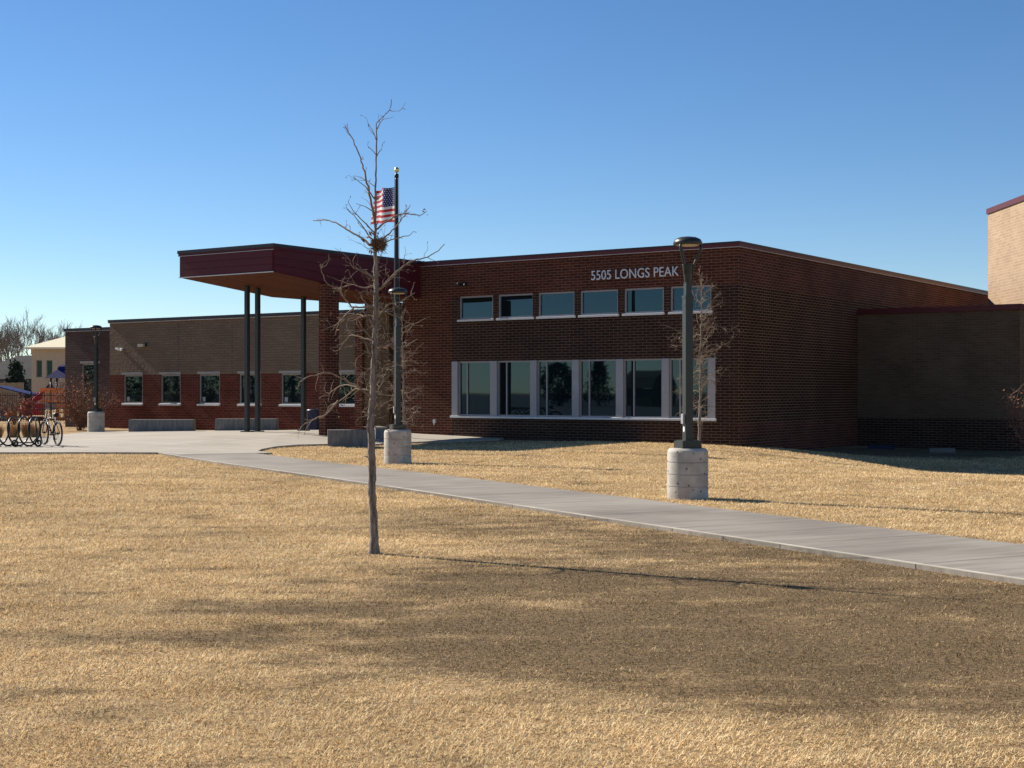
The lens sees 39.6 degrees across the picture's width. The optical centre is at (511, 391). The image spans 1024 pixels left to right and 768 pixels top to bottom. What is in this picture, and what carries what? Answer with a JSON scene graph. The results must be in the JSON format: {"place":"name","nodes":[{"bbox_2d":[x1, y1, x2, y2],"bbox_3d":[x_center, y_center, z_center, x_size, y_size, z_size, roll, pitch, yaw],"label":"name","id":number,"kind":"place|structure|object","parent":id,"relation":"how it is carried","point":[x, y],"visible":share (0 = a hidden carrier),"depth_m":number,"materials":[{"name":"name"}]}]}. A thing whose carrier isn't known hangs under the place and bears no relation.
{"place":"outdoors","nodes":[
{"label":"outdoors","id":0,"kind":"place"},
{"bbox_2d":[20,364,64,420],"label":"play tower","id":1,"kind":"structure","parent":0,"point":[59,372],"depth_m":78.38,"materials":[{"name":"blue paint"}]},
{"bbox_2d":[0,430,503,454],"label":"plaza pavement","id":2,"kind":"structure","parent":0,"point":[182,442],"depth_m":41.33,"materials":[{"name":"concrete"}]},
{"bbox_2d":[0,416,40,445],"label":"bike rack","id":3,"kind":"object","parent":2,"relation":"on","point":[18,428],"visible":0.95,"depth_m":39.42,"materials":[{"name":"metal"}]},
{"bbox_2d":[11,417,41,446],"bbox_3d":[-13.363,1.111,39.090,0.820,0.815,0.340,0,0,-8],"label":"kick scooter","id":4,"kind":"object","parent":2,"relation":"on","point":[16,443],"visible":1,"depth_m":39.11,"materials":[{"name":"metal"}]},
{"bbox_2d":[35,408,62,445],"bbox_3d":[-12.845,0.985,39.569,0.645,1.037,1.746,0,0,-38],"label":"bicycle","id":5,"kind":"object","parent":2,"relation":"on","point":[53,431],"visible":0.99,"depth_m":39.44,"materials":[{"name":"paint"}]},
{"bbox_2d":[87,325,104,431],"bbox_3d":[-15.230,-0.328,52.000,0.610,4.223,0.610,0,0,38],"label":"street lamp","id":6,"kind":"object","parent":2,"relation":"on","point":[95,418],"visible":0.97,"depth_m":51.89,"materials":[{"name":"grey metal"}]},
{"bbox_2d":[129,419,195,431],"bbox_3d":[-12.716,1.347,51.630,2.320,0.670,0.500,0,0,1],"label":"concrete bench","id":7,"kind":"object","parent":2,"relation":"on","point":[138,425],"visible":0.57,"depth_m":51.38,"materials":[{"name":"grey concrete"}]},
{"bbox_2d":[215,419,278,430],"bbox_3d":[-9.632,1.317,51.611,2.220,0.670,0.500,0,0,2],"label":"concrete bench","id":8,"kind":"object","parent":2,"relation":"on","point":[236,424],"visible":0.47,"depth_m":51.37,"materials":[{"name":"grey concrete"}]},
{"bbox_2d":[306,409,318,429],"bbox_3d":[-7.270,1.022,52.300,0.600,0.770,0.600,0,0,0],"label":"trash can","id":9,"kind":"object","parent":2,"relation":"on","point":[314,424],"visible":0.77,"depth_m":52.05,"materials":[{"name":"blue paint"}]},
{"bbox_2d":[327,429,367,446],"bbox_3d":[-4.656,1.450,41.092,1.350,0.700,0.500,0,0,-8],"label":"concrete bench","id":10,"kind":"object","parent":2,"relation":"on","point":[350,438],"visible":0.53,"depth_m":40.84,"materials":[{"name":"grey concrete"}]},
{"bbox_2d":[374,426,387,439],"bbox_3d":[-4.179,1.418,44.220,0.360,0.660,1.600,0,0,-14],"label":"concrete bench","id":11,"kind":"object","parent":2,"relation":"on","point":[379,434],"visible":0.3,"depth_m":43.44,"materials":[{"name":"grey concrete"}]},
{"bbox_2d":[0,409,1023,767],"bbox_3d":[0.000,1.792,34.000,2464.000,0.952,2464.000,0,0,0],"label":"lawn","id":12,"kind":"structure","parent":0,"point":[878,611],"depth_m":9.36,"materials":[{"name":"beige plant"}]},
{"bbox_2d":[0,424,6,437],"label":"grass clump","id":13,"kind":"object","parent":12,"relation":"on","point":[1,431],"visible":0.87,"depth_m":46.94,"materials":[{"name":"beige plant"}]},
{"bbox_2d":[0,382,23,410],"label":"wooden fence","id":14,"kind":"object","parent":12,"relation":"on","point":[19,385],"visible":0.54,"depth_m":116.99,"materials":[{"name":"brown wood"}]},
{"bbox_2d":[6,422,23,437],"bbox_3d":[-16.438,1.252,46.900,0.815,0.611,0.812,0,0,16],"label":"grass clump","id":15,"kind":"object","parent":12,"relation":"on","point":[13,431],"visible":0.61,"depth_m":46.78,"materials":[{"name":"beige plant"}]},
{"bbox_2d":[0,355,30,391],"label":"grey house","id":16,"kind":"structure","parent":12,"relation":"on","point":[4,366],"depth_m":147.18,"materials":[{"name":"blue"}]},
{"bbox_2d":[0,317,32,361],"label":"bare tree","id":17,"kind":"object","parent":12,"relation":"on","point":[5,344],"visible":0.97,"depth_m":167.95,"materials":[{"name":"brown plant"}]},
{"bbox_2d":[1,358,32,400],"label":"evergreen tree","id":18,"kind":"object","parent":12,"relation":"on","point":[15,374],"visible":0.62,"depth_m":118.18,"materials":[{"name":"green plant"}]},
{"bbox_2d":[0,386,36,416],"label":"shade shelter","id":19,"kind":"object","parent":12,"relation":"on","point":[14,389],"visible":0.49,"depth_m":83.51,"materials":[{"name":"blue fabric"}]},
{"bbox_2d":[0,315,40,356],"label":"bare tree","id":20,"kind":"object","parent":12,"relation":"on","point":[19,349],"visible":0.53,"depth_m":172.54,"materials":[{"name":"brown plant"}]},
{"bbox_2d":[0,387,45,423],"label":"dry shrub","id":21,"kind":"object","parent":12,"relation":"on","point":[14,408],"visible":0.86,"depth_m":66.43,"materials":[{"name":"brown plant"}]},
{"bbox_2d":[20,422,32,436],"bbox_3d":[-16.096,1.222,47.111,0.812,0.656,0.815,0,0,31],"label":"grass clump","id":22,"kind":"object","parent":12,"relation":"on","point":[24,431],"visible":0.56,"depth_m":46.97,"materials":[{"name":"beige plant"}]},
{"bbox_2d":[0,391,62,422],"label":"iron fence","id":23,"kind":"object","parent":12,"relation":"on","point":[42,395],"visible":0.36,"depth_m":72.22,"materials":[{"name":"black metal"}]},
{"bbox_2d":[6,308,56,358],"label":"bare tree","id":24,"kind":"object","parent":12,"relation":"on","point":[34,333],"visible":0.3,"depth_m":175.10,"materials":[{"name":"brown plant"}]},
{"bbox_2d":[26,424,42,436],"bbox_3d":[-15.760,1.265,46.856,0.812,0.566,0.815,0,0,-43],"label":"grass clump","id":25,"kind":"object","parent":12,"relation":"on","point":[33,431],"visible":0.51,"depth_m":46.74,"materials":[{"name":"beige plant"}]},
{"bbox_2d":[24,337,64,408],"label":"tan house","id":26,"kind":"structure","parent":12,"relation":"on","point":[47,358],"depth_m":133.00,"materials":[{"name":"paint"}]},
{"bbox_2d":[37,360,41,376],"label":"window","id":27,"kind":"structure","parent":26,"relation":"in","point":[39,362],"depth_m":133.19,"materials":[{"name":"teal glass"}]},
{"bbox_2d":[47,360,51,375],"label":"window","id":28,"kind":"structure","parent":26,"relation":"in","point":[49,362],"depth_m":133.19,"materials":[{"name":"green glass"}]},
{"bbox_2d":[32,319,82,343],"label":"bare tree","id":29,"kind":"object","parent":12,"relation":"on","point":[41,340],"visible":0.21,"depth_m":169.73,"materials":[{"name":"brown plant"}]},
{"bbox_2d":[32,352,130,431],"bbox_3d":[-16.896,0.002,56.039,3.564,3.424,3.797,0,0,0],"label":"dry shrub","id":30,"kind":"object","parent":12,"relation":"on","point":[81,420],"visible":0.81,"depth_m":55.79,"materials":[{"name":"brown plant"}]},
{"bbox_2d":[294,99,444,553],"bbox_3d":[-1.414,-0.617,14.149,1.475,4.546,0.934,0,0,0],"label":"young tree","id":31,"kind":"object","parent":12,"relation":"on","point":[374,548],"visible":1,"depth_m":14.01,"materials":[{"name":"brown plant"}]},
{"bbox_2d":[361,232,387,255],"bbox_3d":[-1.350,-1.453,13.982,0.282,0.253,0.228,0,0,0],"label":"bird nest","id":32,"kind":"object","parent":31,"relation":"on","point":[375,244],"visible":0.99,"depth_m":13.96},
{"bbox_2d":[393,167,399,423],"bbox_3d":[-3.250,-2.300,40.000,0.280,8.045,0.280,0,0,0],"label":"flagpole","id":33,"kind":"object","parent":12,"relation":"on","point":[396,232],"visible":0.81,"depth_m":39.96,"materials":[{"name":"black metal"}]},
{"bbox_2d":[370,187,393,224],"bbox_3d":[-3.668,-5.300,40.595,0.251,1.084,1.399,0,0,-30],"label":"flag","id":34,"kind":"object","parent":33,"relation":"attached to","point":[385,205],"visible":0.94,"depth_m":40.31,"materials":[{"name":"fabric"}]},
{"bbox_2d":[384,288,410,463],"bbox_3d":[-2.550,-0.211,31.700,0.610,4.223,0.610,0,0,0],"label":"street lamp","id":35,"kind":"object","parent":12,"relation":"on","point":[397,449],"visible":0.89,"depth_m":31.56,"materials":[{"name":"grey metal"}]},
{"bbox_2d":[377,310,426,427],"bbox_3d":[-2.872,-0.250,37.083,1.638,3.835,1.486,0,0,27],"label":"young tree","id":36,"kind":"object","parent":12,"relation":"on","point":[404,407],"visible":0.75,"depth_m":36.98,"materials":[{"name":"brown plant"}]},
{"bbox_2d":[63,195,1023,450],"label":"school building","id":37,"kind":"structure","parent":12,"relation":"on","point":[821,353],"depth_m":46.43,"materials":[{"name":"red brick"}]},
{"bbox_2d":[80,361,99,408],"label":"wing window","id":38,"kind":"structure","parent":37,"relation":"in","point":[89,367],"depth_m":60.86,"materials":[{"name":"glass"}]},
{"bbox_2d":[121,372,142,404],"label":"wing window","id":39,"kind":"structure","parent":37,"relation":"in","point":[133,393],"depth_m":58.54,"materials":[{"name":"glass"}]},
{"bbox_2d":[158,372,180,405],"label":"wing window","id":40,"kind":"structure","parent":37,"relation":"in","point":[170,384],"depth_m":57.29,"materials":[{"name":"glass"}]},
{"bbox_2d":[197,371,220,405],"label":"wing window","id":41,"kind":"structure","parent":37,"relation":"in","point":[210,380],"depth_m":55.99,"materials":[{"name":"glass"}]},
{"bbox_2d":[237,371,261,405],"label":"wing window","id":42,"kind":"structure","parent":37,"relation":"in","point":[252,373],"depth_m":54.78,"materials":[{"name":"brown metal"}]},
{"bbox_2d":[279,370,300,406],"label":"wing window","id":43,"kind":"structure","parent":37,"relation":"in","point":[291,396],"depth_m":53.54,"materials":[{"name":"glass"}]},
{"bbox_2d":[339,370,354,406],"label":"wing window","id":44,"kind":"structure","parent":37,"relation":"in","point":[350,402],"depth_m":51.97,"materials":[{"name":"glass"}]},
{"bbox_2d":[457,295,493,321],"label":"clerestory window","id":45,"kind":"structure","parent":37,"relation":"in","point":[472,308],"depth_m":46.71,"materials":[{"name":"glass"}]},
{"bbox_2d":[459,361,497,415],"bbox_3d":[-1.110,-0.100,46.642,1.580,1.800,0.140,0,0,34],"label":"classroom window","id":46,"kind":"structure","parent":37,"relation":"in","point":[478,380],"depth_m":46.69,"materials":[{"name":"glass"}]},
{"bbox_2d":[496,293,533,319],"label":"clerestory window","id":47,"kind":"structure","parent":37,"relation":"in","point":[511,306],"depth_m":45.82,"materials":[{"name":"glass"}]},
{"bbox_2d":[498,360,537,416],"bbox_3d":[0.180,-0.100,45.759,1.550,1.800,0.140,0,0,34],"label":"classroom window","id":48,"kind":"structure","parent":37,"relation":"in","point":[517,380],"depth_m":45.80,"materials":[{"name":"glass"}]},
{"bbox_2d":[536,291,575,318],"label":"clerestory window","id":49,"kind":"structure","parent":37,"relation":"in","point":[552,305],"depth_m":44.94,"materials":[{"name":"glass"}]},
{"bbox_2d":[538,360,579,416],"bbox_3d":[1.471,-0.100,44.872,1.580,1.800,0.140,0,0,34],"label":"classroom window","id":50,"kind":"structure","parent":37,"relation":"in","point":[558,380],"depth_m":44.91,"materials":[{"name":"glass"}]},
{"bbox_2d":[578,289,618,317],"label":"clerestory window","id":51,"kind":"structure","parent":37,"relation":"in","point":[594,303],"depth_m":44.05,"materials":[{"name":"glass"}]},
{"bbox_2d":[580,359,623,417],"bbox_3d":[2.778,-0.100,43.977,1.590,1.800,0.140,0,0,34],"label":"classroom window","id":52,"kind":"structure","parent":37,"relation":"in","point":[601,380],"depth_m":44.01,"materials":[{"name":"glass"}]},
{"bbox_2d":[622,287,664,315],"bbox_3d":[4.011,-2.732,43.098,1.450,0.835,0.190,0,0,34],"label":"clerestory window","id":53,"kind":"structure","parent":37,"relation":"in","point":[638,301],"depth_m":43.16,"materials":[{"name":"glass"}]},
{"bbox_2d":[624,358,669,417],"bbox_3d":[4.086,-0.100,43.078,1.580,1.800,0.140,0,0,34],"label":"classroom window","id":54,"kind":"structure","parent":37,"relation":"in","point":[645,380],"depth_m":43.12,"materials":[{"name":"glass"}]},
{"bbox_2d":[668,285,712,313],"bbox_3d":[5.320,-2.732,42.202,1.450,0.835,0.190,0,0,34],"label":"clerestory window","id":55,"kind":"structure","parent":37,"relation":"in","point":[677,292],"depth_m":42.23,"materials":[{"name":"glass"}]},
{"bbox_2d":[670,358,715,418],"bbox_3d":[5.372,-0.100,42.195,1.540,1.800,0.140,0,0,34],"label":"classroom window","id":56,"kind":"structure","parent":37,"relation":"in","point":[675,363],"depth_m":42.20,"materials":[{"name":"glass"}]},
{"bbox_2d":[158,452,1023,584],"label":"walkway","id":57,"kind":"structure","parent":12,"relation":"on","point":[993,557],"depth_m":17.07,"materials":[{"name":"concrete"}]},
{"bbox_2d":[667,236,707,499],"bbox_3d":[2.630,-0.211,21.260,0.610,4.223,0.610,0,0,0],"label":"street lamp","id":58,"kind":"object","parent":12,"relation":"on","point":[687,466],"visible":0.95,"depth_m":21.14,"materials":[{"name":"concrete"}]},
{"bbox_2d":[659,268,743,440],"bbox_3d":[5.210,-0.919,39.043,2.098,5.126,1.928,0,0,36],"label":"young tree","id":59,"kind":"object","parent":12,"relation":"on","point":[700,364],"visible":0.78,"depth_m":38.98,"materials":[{"name":"brown plant"}]},
{"bbox_2d":[868,445,893,449],"bbox_3d":[12.350,1.858,47.500,0.800,0.150,0.300,0,0,30],"label":"splash block","id":60,"kind":"object","parent":12,"relation":"on","point":[890,447],"depth_m":47.38,"materials":[{"name":"blue paint"}]},
{"bbox_2d":[929,448,954,452],"bbox_3d":[13.900,1.903,45.900,0.800,0.150,0.300,0,0,12],"label":"splash block","id":61,"kind":"object","parent":12,"relation":"on","point":[943,450],"depth_m":45.75,"materials":[{"name":"grey concrete"}]},
{"bbox_2d":[986,388,1023,450],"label":"dry shrub","id":62,"kind":"object","parent":12,"relation":"on","point":[1022,425],"visible":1,"depth_m":40.72,"materials":[{"name":"brown plant"}]},
{"bbox_2d":[0,0,1023,360],"label":"sky","id":63,"kind":"structure","parent":0,"point":[135,134],"materials":[{"name":"blue"}]}
]}

